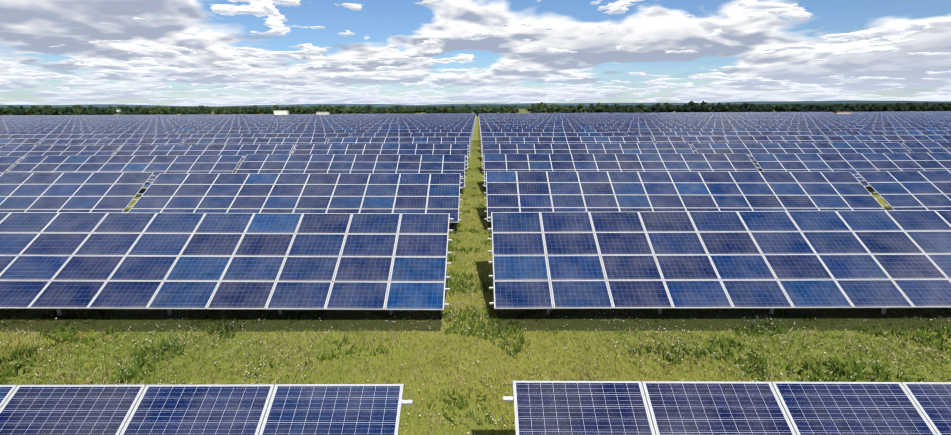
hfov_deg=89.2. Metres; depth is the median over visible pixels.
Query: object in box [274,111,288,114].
inverter station
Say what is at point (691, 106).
tree line foliage
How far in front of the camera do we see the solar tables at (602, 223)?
15.16 m
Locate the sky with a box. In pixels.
[0,0,950,105]
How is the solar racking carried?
on the ground
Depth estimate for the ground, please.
12.73 m
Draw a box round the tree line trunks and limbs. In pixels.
[45,106,913,116]
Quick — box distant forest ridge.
[0,100,950,109]
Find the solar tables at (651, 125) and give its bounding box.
[0,111,950,147]
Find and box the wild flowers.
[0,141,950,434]
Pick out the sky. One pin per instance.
(53, 52)
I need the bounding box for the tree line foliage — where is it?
[0,101,950,115]
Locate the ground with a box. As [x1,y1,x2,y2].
[0,109,950,434]
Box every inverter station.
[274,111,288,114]
[316,112,329,114]
[833,112,850,113]
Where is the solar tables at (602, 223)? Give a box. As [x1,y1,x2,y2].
[0,135,950,434]
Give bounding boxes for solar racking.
[11,137,907,434]
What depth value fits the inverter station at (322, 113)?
272.35 m
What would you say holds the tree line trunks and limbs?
on the ground
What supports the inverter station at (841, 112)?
on the ground
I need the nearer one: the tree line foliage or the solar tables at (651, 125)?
the solar tables at (651, 125)

